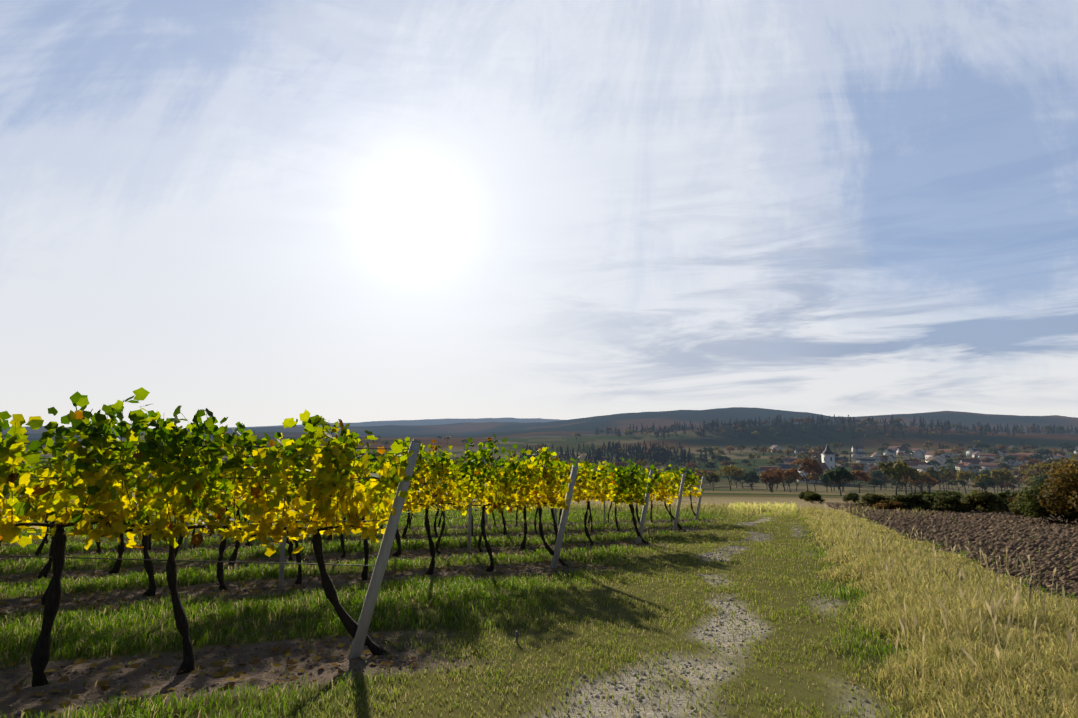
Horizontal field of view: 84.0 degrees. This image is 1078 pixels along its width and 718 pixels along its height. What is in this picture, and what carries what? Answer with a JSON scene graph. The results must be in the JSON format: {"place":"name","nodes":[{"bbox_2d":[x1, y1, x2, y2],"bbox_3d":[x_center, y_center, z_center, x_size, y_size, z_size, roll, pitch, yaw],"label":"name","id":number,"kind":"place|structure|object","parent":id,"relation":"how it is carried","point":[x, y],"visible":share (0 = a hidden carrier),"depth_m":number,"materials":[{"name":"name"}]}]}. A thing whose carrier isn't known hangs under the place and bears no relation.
{"place":"outdoors","nodes":[
{"label":"outdoors","id":0,"kind":"place"},
{"bbox_2d":[0,407,1077,717],"bbox_3d":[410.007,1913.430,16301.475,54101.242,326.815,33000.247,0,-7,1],"label":"ground","id":1,"kind":"structure","parent":0,"point":[534,433],"depth_m":7.95,"materials":[{"name":"green plant"}]},
{"bbox_2d":[0,409,699,686],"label":"grapevine trunks","id":2,"kind":"object","parent":1,"relation":"on","point":[50,602],"visible":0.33,"depth_m":6.04,"materials":[{"name":"brown plant"}]},
{"bbox_2d":[0,387,658,556],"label":"vine leaves","id":3,"kind":"object","parent":2,"relation":"attached to","point":[53,498],"visible":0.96,"depth_m":5.75,"materials":[{"name":"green plant"}]},
{"bbox_2d":[18,454,704,504],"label":"vine leaves","id":4,"kind":"object","parent":2,"relation":"attached to","point":[664,491],"visible":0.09,"depth_m":23.59,"materials":[{"name":"yellow plant"}]},
{"bbox_2d":[0,442,722,641],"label":"trellis wires","id":5,"kind":"object","parent":1,"relation":"on","point":[516,635],"visible":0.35,"depth_m":6.19,"materials":[{"name":"grey metal"}]},
{"bbox_2d":[361,449,383,464],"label":"tree","id":6,"kind":"object","parent":1,"relation":"on","point":[374,456],"visible":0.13,"depth_m":163.93,"materials":[{"name":"green plant"}]},
{"bbox_2d":[0,529,818,717],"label":"fallen leaves","id":7,"kind":"object","parent":1,"relation":"on","point":[103,684],"visible":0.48,"depth_m":8.68,"materials":[{"name":"yellow plant"}]},
{"bbox_2d":[184,439,704,659],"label":"trellis posts","id":8,"kind":"object","parent":1,"relation":"on","point":[364,621],"visible":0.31,"depth_m":6.33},
{"bbox_2d":[0,501,1076,717],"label":"grass","id":9,"kind":"structure","parent":1,"relation":"on","point":[431,585],"depth_m":8.15,"materials":[{"name":"green plant"}]},
{"bbox_2d":[0,503,1077,717],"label":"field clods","id":10,"kind":"object","parent":1,"relation":"on","point":[981,530],"visible":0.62,"depth_m":17.45,"materials":[{"name":"soil"}]},
{"bbox_2d":[632,453,645,463],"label":"tree","id":11,"kind":"object","parent":1,"relation":"on","point":[641,455],"visible":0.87,"depth_m":647.64,"materials":[{"name":"green plant"}]},
{"bbox_2d":[636,459,647,467],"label":"tree","id":12,"kind":"object","parent":1,"relation":"on","point":[639,461],"visible":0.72,"depth_m":589.04,"materials":[{"name":"green plant"}]},
{"bbox_2d":[663,466,683,474],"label":"tree","id":13,"kind":"object","parent":1,"relation":"on","point":[667,468],"visible":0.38,"depth_m":402.72,"materials":[{"name":"green plant"}]},
{"bbox_2d":[686,462,697,468],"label":"tree","id":14,"kind":"object","parent":1,"relation":"on","point":[692,465],"visible":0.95,"depth_m":566.59,"materials":[{"name":"brown plant"}]},
{"bbox_2d":[693,457,706,464],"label":"tree","id":15,"kind":"object","parent":1,"relation":"on","point":[699,459],"visible":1,"depth_m":633.12,"materials":[{"name":"green plant"}]},
{"bbox_2d":[695,469,706,481],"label":"tree","id":16,"kind":"object","parent":1,"relation":"on","point":[698,471],"visible":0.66,"depth_m":457.56,"materials":[{"name":"green plant"}]},
{"bbox_2d":[699,447,712,455],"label":"tree","id":17,"kind":"object","parent":1,"relation":"on","point":[709,449],"visible":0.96,"depth_m":754.61,"materials":[{"name":"green plant"}]},
{"bbox_2d":[535,522,878,717],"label":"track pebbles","id":18,"kind":"object","parent":1,"relation":"on","point":[739,547],"visible":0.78,"depth_m":6.91,"materials":[{"name":"gravel"}]},
{"bbox_2d":[704,462,715,469],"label":"tree","id":19,"kind":"object","parent":1,"relation":"on","point":[707,464],"visible":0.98,"depth_m":572.87,"materials":[{"name":"green plant"}]},
{"bbox_2d":[705,474,720,490],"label":"tree","id":20,"kind":"object","parent":1,"relation":"on","point":[709,479],"visible":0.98,"depth_m":235.81,"materials":[{"name":"green plant"}]},
{"bbox_2d":[710,454,723,466],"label":"tree","id":21,"kind":"object","parent":1,"relation":"on","point":[712,457],"visible":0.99,"depth_m":642.78,"materials":[{"name":"green plant"}]},
{"bbox_2d":[719,460,730,465],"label":"tree","id":22,"kind":"object","parent":1,"relation":"on","point":[725,462],"visible":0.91,"depth_m":608.44,"materials":[{"name":"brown plant"}]},
{"bbox_2d":[721,456,730,466],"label":"tree","id":23,"kind":"object","parent":1,"relation":"on","point":[726,458],"visible":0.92,"depth_m":640.48,"materials":[{"name":"green plant"}]},
{"bbox_2d":[716,465,745,490],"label":"tree","id":24,"kind":"object","parent":1,"relation":"on","point":[734,469],"visible":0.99,"depth_m":289.66,"materials":[{"name":"green plant"}]},
{"bbox_2d":[733,473,746,488],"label":"tree","id":25,"kind":"object","parent":1,"relation":"on","point":[737,478],"visible":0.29,"depth_m":412.53,"materials":[{"name":"green plant"}]},
{"bbox_2d":[744,477,756,489],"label":"tree","id":26,"kind":"object","parent":1,"relation":"on","point":[747,481],"visible":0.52,"depth_m":381.93,"materials":[{"name":"green plant"}]},
{"bbox_2d":[742,471,759,490],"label":"tree","id":27,"kind":"object","parent":1,"relation":"on","point":[752,474],"visible":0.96,"depth_m":334.65,"materials":[{"name":"green plant"}]},
{"bbox_2d":[747,453,760,465],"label":"tree","id":28,"kind":"object","parent":1,"relation":"on","point":[750,455],"visible":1,"depth_m":653.91,"materials":[{"name":"green plant"}]},
{"bbox_2d":[759,471,781,491],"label":"tree","id":29,"kind":"object","parent":1,"relation":"on","point":[760,480],"visible":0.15,"depth_m":246.62,"materials":[{"name":"brown plant"}]},
{"bbox_2d":[761,473,782,491],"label":"tree","id":30,"kind":"object","parent":1,"relation":"on","point":[775,478],"visible":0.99,"depth_m":211.34,"materials":[{"name":"brown plant"}]},
{"bbox_2d":[759,469,784,491],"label":"tree","id":31,"kind":"object","parent":1,"relation":"on","point":[764,474],"visible":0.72,"depth_m":215.72,"materials":[{"name":"brown plant"}]},
{"bbox_2d":[767,448,776,455],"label":"tree","id":32,"kind":"object","parent":1,"relation":"on","point":[774,450],"visible":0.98,"depth_m":757.03,"materials":[{"name":"brown plant"}]},
{"bbox_2d":[773,457,784,463],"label":"tree","id":33,"kind":"object","parent":1,"relation":"on","point":[776,460],"visible":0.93,"depth_m":625.81,"materials":[{"name":"green plant"}]},
{"bbox_2d":[782,476,796,490],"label":"tree","id":34,"kind":"object","parent":1,"relation":"on","point":[789,479],"visible":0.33,"depth_m":295.66,"materials":[{"name":"green plant"}]},
{"bbox_2d":[782,469,801,491],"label":"tree","id":35,"kind":"object","parent":1,"relation":"on","point":[793,473],"visible":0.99,"depth_m":236.05,"materials":[{"name":"brown plant"}]},
{"bbox_2d":[787,472,805,490],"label":"tree","id":36,"kind":"object","parent":1,"relation":"on","point":[803,479],"visible":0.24,"depth_m":344.71,"materials":[{"name":"brown plant"}]},
{"bbox_2d":[789,457,823,489],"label":"tree","id":37,"kind":"object","parent":1,"relation":"on","point":[813,465],"visible":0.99,"depth_m":232.22,"materials":[{"name":"brown plant"}]},
{"bbox_2d":[799,490,815,498],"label":"hedge shrub","id":38,"kind":"object","parent":1,"relation":"on","point":[801,495],"visible":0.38,"depth_m":81.43,"materials":[{"name":"green plant"}]},
{"bbox_2d":[805,471,821,490],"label":"tree","id":39,"kind":"object","parent":1,"relation":"on","point":[815,477],"visible":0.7,"depth_m":334.33,"materials":[{"name":"brown plant"}]},
{"bbox_2d":[808,451,818,458],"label":"tree","id":40,"kind":"object","parent":1,"relation":"on","point":[814,453],"visible":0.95,"depth_m":696.45,"materials":[{"name":"brown plant"}]},
{"bbox_2d":[803,492,824,502],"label":"hedge shrub","id":41,"kind":"object","parent":1,"relation":"on","point":[812,497],"visible":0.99,"depth_m":66.58,"materials":[{"name":"green plant"}]},
{"bbox_2d":[797,440,834,482],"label":"church","id":42,"kind":"structure","parent":1,"relation":"on","point":[828,457],"depth_m":503.73,"materials":[{"name":"white paint"}]},
{"bbox_2d":[818,473,834,491],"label":"tree","id":43,"kind":"object","parent":1,"relation":"on","point":[824,478],"visible":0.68,"depth_m":274.09,"materials":[{"name":"green plant"}]},
{"bbox_2d":[826,467,854,495],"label":"tree","id":44,"kind":"object","parent":1,"relation":"on","point":[835,476],"visible":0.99,"depth_m":145.36,"materials":[{"name":"green plant"}]},
{"bbox_2d":[834,476,850,491],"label":"tree","id":45,"kind":"object","parent":1,"relation":"on","point":[843,480],"visible":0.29,"depth_m":332.76,"materials":[{"name":"green plant"}]},
{"bbox_2d":[843,492,860,502],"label":"hedge shrub","id":46,"kind":"object","parent":1,"relation":"on","point":[852,496],"visible":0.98,"depth_m":71.47,"materials":[{"name":"green plant"}]},
{"bbox_2d":[849,462,863,469],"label":"tree","id":47,"kind":"object","parent":1,"relation":"on","point":[861,465],"visible":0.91,"depth_m":535.28,"materials":[{"name":"brown plant"}]},
{"bbox_2d":[850,470,871,492],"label":"tree","id":48,"kind":"object","parent":1,"relation":"on","point":[859,474],"visible":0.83,"depth_m":228.13,"materials":[{"name":"brown plant"}]},
{"bbox_2d":[852,493,891,506],"bbox_3d":[29.066,12.365,51.795,3.194,1.545,2.776,1,-7,-10],"label":"hedge shrub","id":49,"kind":"object","parent":1,"relation":"on","point":[870,499],"visible":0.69,"depth_m":51.60,"materials":[{"name":"green plant"}]},
{"bbox_2d":[868,466,879,471],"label":"tree","id":50,"kind":"object","parent":1,"relation":"on","point":[873,468],"visible":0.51,"depth_m":519.22,"materials":[{"name":"brown plant"}]},
{"bbox_2d":[867,478,884,492],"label":"tree","id":51,"kind":"object","parent":1,"relation":"on","point":[874,481],"visible":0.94,"depth_m":284.19,"materials":[{"name":"green plant"}]},
{"bbox_2d":[869,470,889,489],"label":"tree","id":52,"kind":"object","parent":1,"relation":"on","point":[877,474],"visible":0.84,"depth_m":403.00,"materials":[{"name":"green plant"}]},
{"bbox_2d":[878,476,888,489],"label":"tree","id":53,"kind":"object","parent":1,"relation":"on","point":[885,481],"visible":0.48,"depth_m":406.83,"materials":[{"name":"green plant"}]},
{"bbox_2d":[879,455,888,460],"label":"tree","id":54,"kind":"object","parent":1,"relation":"on","point":[883,457],"visible":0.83,"depth_m":646.88,"materials":[{"name":"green plant"}]},
{"bbox_2d":[871,500,906,509],"bbox_3d":[26.738,11.272,45.725,2.360,0.996,2.275,7,-10,-42],"label":"hedge shrub","id":55,"kind":"object","parent":1,"relation":"on","point":[888,504],"visible":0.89,"depth_m":45.29,"materials":[{"name":"brown plant"}]},
{"bbox_2d":[878,459,911,494],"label":"tree","id":56,"kind":"object","parent":1,"relation":"on","point":[900,468],"visible":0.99,"depth_m":152.10,"materials":[{"name":"green plant"}]},
{"bbox_2d":[890,481,903,489],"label":"tree","id":57,"kind":"object","parent":1,"relation":"on","point":[894,483],"visible":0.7,"depth_m":330.09,"materials":[{"name":"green plant"}]},
{"bbox_2d":[890,466,922,494],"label":"tree","id":58,"kind":"object","parent":1,"relation":"on","point":[913,475],"visible":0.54,"depth_m":199.07,"materials":[{"name":"green plant"}]},
{"bbox_2d":[890,493,933,510],"bbox_3d":[28.648,11.169,46.314,3.475,1.555,2.999,-2,-7,18],"label":"hedge shrub","id":59,"kind":"object","parent":1,"relation":"on","point":[912,501],"visible":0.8,"depth_m":45.93,"materials":[{"name":"green plant"}]},
{"bbox_2d":[907,491,928,496],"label":"hedge shrub","id":60,"kind":"object","parent":1,"relation":"on","point":[921,493],"visible":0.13,"depth_m":52.88,"materials":[{"name":"green plant"}]},
{"bbox_2d":[759,445,1077,476],"bbox_3d":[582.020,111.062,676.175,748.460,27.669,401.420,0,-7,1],"label":"village houses","id":61,"kind":"structure","parent":1,"relation":"on","point":[859,456],"depth_m":671.10,"materials":[{"name":"white paint"}]},
{"bbox_2d":[905,472,935,490],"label":"tree","id":62,"kind":"object","parent":1,"relation":"on","point":[925,476],"visible":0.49,"depth_m":250.10,"materials":[{"name":"green plant"}]},
{"bbox_2d":[917,476,937,492],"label":"tree","id":63,"kind":"object","parent":1,"relation":"on","point":[933,484],"visible":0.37,"depth_m":282.86,"materials":[{"name":"green plant"}]},
{"bbox_2d":[927,459,940,465],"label":"tree","id":64,"kind":"object","parent":1,"relation":"on","point":[933,462],"visible":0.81,"depth_m":577.15,"materials":[{"name":"green plant"}]},
{"bbox_2d":[926,475,941,492],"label":"tree","id":65,"kind":"object","parent":1,"relation":"on","point":[938,478],"visible":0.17,"depth_m":301.89,"materials":[{"name":"green plant"}]},
{"bbox_2d":[795,502,1077,717],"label":"tall verge grass","id":66,"kind":"structure","parent":1,"relation":"on","point":[981,634],"depth_m":6.62,"materials":[{"name":"yellow plant"}]},
{"bbox_2d":[933,451,942,455],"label":"tree","id":67,"kind":"object","parent":1,"relation":"on","point":[935,453],"visible":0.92,"depth_m":691.80,"materials":[{"name":"green plant"}]},
{"bbox_2d":[925,466,952,490],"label":"tree","id":68,"kind":"object","parent":1,"relation":"on","point":[930,471],"visible":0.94,"depth_m":295.81,"materials":[{"name":"green plant"}]},
{"bbox_2d":[921,490,969,508],"bbox_3d":[32.999,11.489,48.072,3.440,1.816,3.967,3,-8,-25],"label":"hedge shrub","id":69,"kind":"object","parent":1,"relation":"on","point":[931,498],"visible":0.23,"depth_m":48.08,"materials":[{"name":"green plant"}]},
{"bbox_2d":[938,471,955,490],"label":"tree","id":70,"kind":"object","parent":1,"relation":"on","point":[953,476],"visible":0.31,"depth_m":363.50,"materials":[{"name":"green plant"}]},
{"bbox_2d":[939,466,956,472],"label":"tree","id":71,"kind":"object","parent":1,"relation":"on","point":[950,468],"visible":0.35,"depth_m":491.10,"materials":[{"name":"green plant"}]},
{"bbox_2d":[931,495,971,512],"bbox_3d":[29.587,10.538,43.170,2.264,1.509,2.865,-1,-7,6],"label":"hedge shrub","id":72,"kind":"object","parent":1,"relation":"on","point":[950,502],"visible":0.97,"depth_m":42.82,"materials":[{"name":"green plant"}]},
{"bbox_2d":[944,458,958,465],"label":"tree","id":73,"kind":"object","parent":1,"relation":"on","point":[949,460],"visible":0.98,"depth_m":592.22,"materials":[{"name":"green plant"}]},
{"bbox_2d":[948,448,962,458],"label":"tree","id":74,"kind":"object","parent":1,"relation":"on","point":[956,451],"visible":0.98,"depth_m":703.27,"materials":[{"name":"green plant"}]},
{"bbox_2d":[947,478,967,490],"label":"tree","id":75,"kind":"object","parent":1,"relation":"on","point":[952,482],"visible":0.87,"depth_m":353.43,"materials":[{"name":"green plant"}]},
{"bbox_2d":[956,469,973,493],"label":"tree","id":76,"kind":"object","parent":1,"relation":"on","point":[962,475],"visible":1,"depth_m":292.20,"materials":[{"name":"green plant"}]},
{"bbox_2d":[970,473,983,490],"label":"tree","id":77,"kind":"object","parent":1,"relation":"on","point":[973,477],"visible":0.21,"depth_m":364.49,"materials":[{"name":"green plant"}]},
{"bbox_2d":[959,490,1006,512],"bbox_3d":[31.875,10.266,42.480,2.859,1.940,3.318,2,-7,-15],"label":"hedge shrub","id":78,"kind":"object","parent":1,"relation":"on","point":[985,500],"visible":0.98,"depth_m":42.19,"materials":[{"name":"green plant"}]},
{"bbox_2d":[975,478,994,489],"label":"tree","id":79,"kind":"object","parent":1,"relation":"on","point":[986,482],"visible":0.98,"depth_m":240.25,"materials":[{"name":"green plant"}]},
{"bbox_2d":[979,469,990,475],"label":"tree","id":80,"kind":"object","parent":1,"relation":"on","point":[985,471],"visible":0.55,"depth_m":477.87,"materials":[{"name":"green plant"}]},
{"bbox_2d":[973,474,997,489],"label":"tree","id":81,"kind":"object","parent":1,"relation":"on","point":[977,479],"visible":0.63,"depth_m":254.14,"materials":[{"name":"green plant"}]},
{"bbox_2d":[980,457,994,462],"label":"tree","id":82,"kind":"object","parent":1,"relation":"on","point":[987,459],"visible":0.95,"depth_m":622.59,"materials":[{"name":"green plant"}]},
{"bbox_2d":[987,448,997,452],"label":"tree","id":83,"kind":"object","parent":1,"relation":"on","point":[994,450],"visible":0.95,"depth_m":716.01,"materials":[{"name":"green plant"}]},
{"bbox_2d":[990,468,1014,491],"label":"tree","id":84,"kind":"object","parent":1,"relation":"on","point":[1005,474],"visible":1,"depth_m":239.80,"materials":[{"name":"green plant"}]},
{"bbox_2d":[997,445,1012,455],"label":"tree","id":85,"kind":"object","parent":1,"relation":"on","point":[1000,447],"visible":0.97,"depth_m":762.62,"materials":[{"name":"green plant"}]},
{"bbox_2d":[1001,499,1009,511],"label":"hedge shrub","id":86,"kind":"object","parent":1,"relation":"on","point":[1006,506],"visible":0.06,"depth_m":44.33,"materials":[{"name":"green plant"}]},
{"bbox_2d":[999,483,1015,490],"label":"tree","id":87,"kind":"object","parent":1,"relation":"on","point":[1010,485],"visible":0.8,"depth_m":332.36,"materials":[{"name":"green plant"}]},
{"bbox_2d":[1002,455,1015,467],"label":"tree","id":88,"kind":"object","parent":1,"relation":"on","point":[1006,458],"visible":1,"depth_m":611.65,"materials":[{"name":"green plant"}]},
{"bbox_2d":[994,490,1024,504],"bbox_3d":[37.226,11.387,47.402,2.900,1.949,3.680,1,-7,-5],"label":"hedge shrub","id":89,"kind":"object","parent":1,"relation":"on","point":[1006,494],"visible":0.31,"depth_m":47.44,"materials":[{"name":"green plant"}]},
{"bbox_2d":[1006,496,1015,505],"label":"hedge shrub","id":90,"kind":"object","parent":1,"relation":"on","point":[1010,498],"visible":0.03,"depth_m":46.23,"materials":[{"name":"green plant"}]},
{"bbox_2d":[1003,479,1021,490],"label":"tree","id":91,"kind":"object","parent":1,"relation":"on","point":[1015,482],"visible":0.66,"depth_m":366.58,"materials":[{"name":"green plant"}]},
{"bbox_2d":[1012,469,1026,475],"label":"tree","id":92,"kind":"object","parent":1,"relation":"on","point":[1016,472],"visible":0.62,"depth_m":475.32,"materials":[{"name":"green plant"}]},
{"bbox_2d":[1008,493,1033,516],"bbox_3d":[30.573,9.266,37.322,2.111,1.830,2.122,6,-10,-41],"label":"shrub","id":93,"kind":"object","parent":1,"relation":"on","point":[1014,509],"visible":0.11,"depth_m":37.27,"materials":[{"name":"green plant"}]},
{"bbox_2d":[1016,455,1032,463],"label":"tree","id":94,"kind":"object","parent":1,"relation":"on","point":[1023,458],"visible":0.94,"depth_m":628.10,"materials":[{"name":"green plant"}]},
{"bbox_2d":[1019,464,1034,471],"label":"tree","id":95,"kind":"object","parent":1,"relation":"on","point":[1023,466],"visible":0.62,"depth_m":501.86,"materials":[{"name":"green plant"}]},
{"bbox_2d":[1023,476,1034,486],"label":"tree","id":96,"kind":"object","parent":1,"relation":"on","point":[1026,481],"visible":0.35,"depth_m":333.26,"materials":[{"name":"green plant"}]},
{"bbox_2d":[1025,458,1043,470],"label":"tree","id":97,"kind":"object","parent":1,"relation":"on","point":[1031,461],"visible":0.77,"depth_m":555.92,"materials":[{"name":"green plant"}]},
{"bbox_2d":[1029,453,1043,458],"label":"tree","id":98,"kind":"object","parent":1,"relation":"on","point":[1036,456],"visible":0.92,"depth_m":640.46,"materials":[{"name":"green plant"}]},
{"bbox_2d":[1019,462,1056,477],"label":"tree","id":99,"kind":"object","parent":1,"relation":"on","point":[1042,468],"visible":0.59,"depth_m":225.95,"materials":[{"name":"green plant"}]},
{"bbox_2d":[1033,475,1050,485],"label":"tree","id":100,"kind":"object","parent":1,"relation":"on","point":[1042,478],"visible":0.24,"depth_m":219.64,"materials":[{"name":"green plant"}]},
{"bbox_2d":[1037,448,1052,461],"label":"tree","id":101,"kind":"object","parent":1,"relation":"on","point":[1043,451],"visible":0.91,"depth_m":680.46,"materials":[{"name":"green plant"}]},
{"bbox_2d":[1016,479,1077,522],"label":"shrub","id":102,"kind":"object","parent":1,"relation":"on","point":[1028,503],"visible":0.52,"depth_m":31.17,"materials":[{"name":"green plant"}]},
{"bbox_2d":[1036,452,1077,514],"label":"shrub","id":103,"kind":"object","parent":1,"relation":"on","point":[1063,479],"visible":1,"depth_m":28.61,"materials":[{"name":"brown plant"}]},
{"bbox_2d":[1052,449,1066,456],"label":"house","id":104,"kind":"structure","parent":1,"relation":"on","point":[1062,453],"depth_m":673.74,"materials":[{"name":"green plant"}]},
{"bbox_2d":[0,0,1077,428],"label":"sky","id":105,"kind":"structure","parent":0,"point":[252,213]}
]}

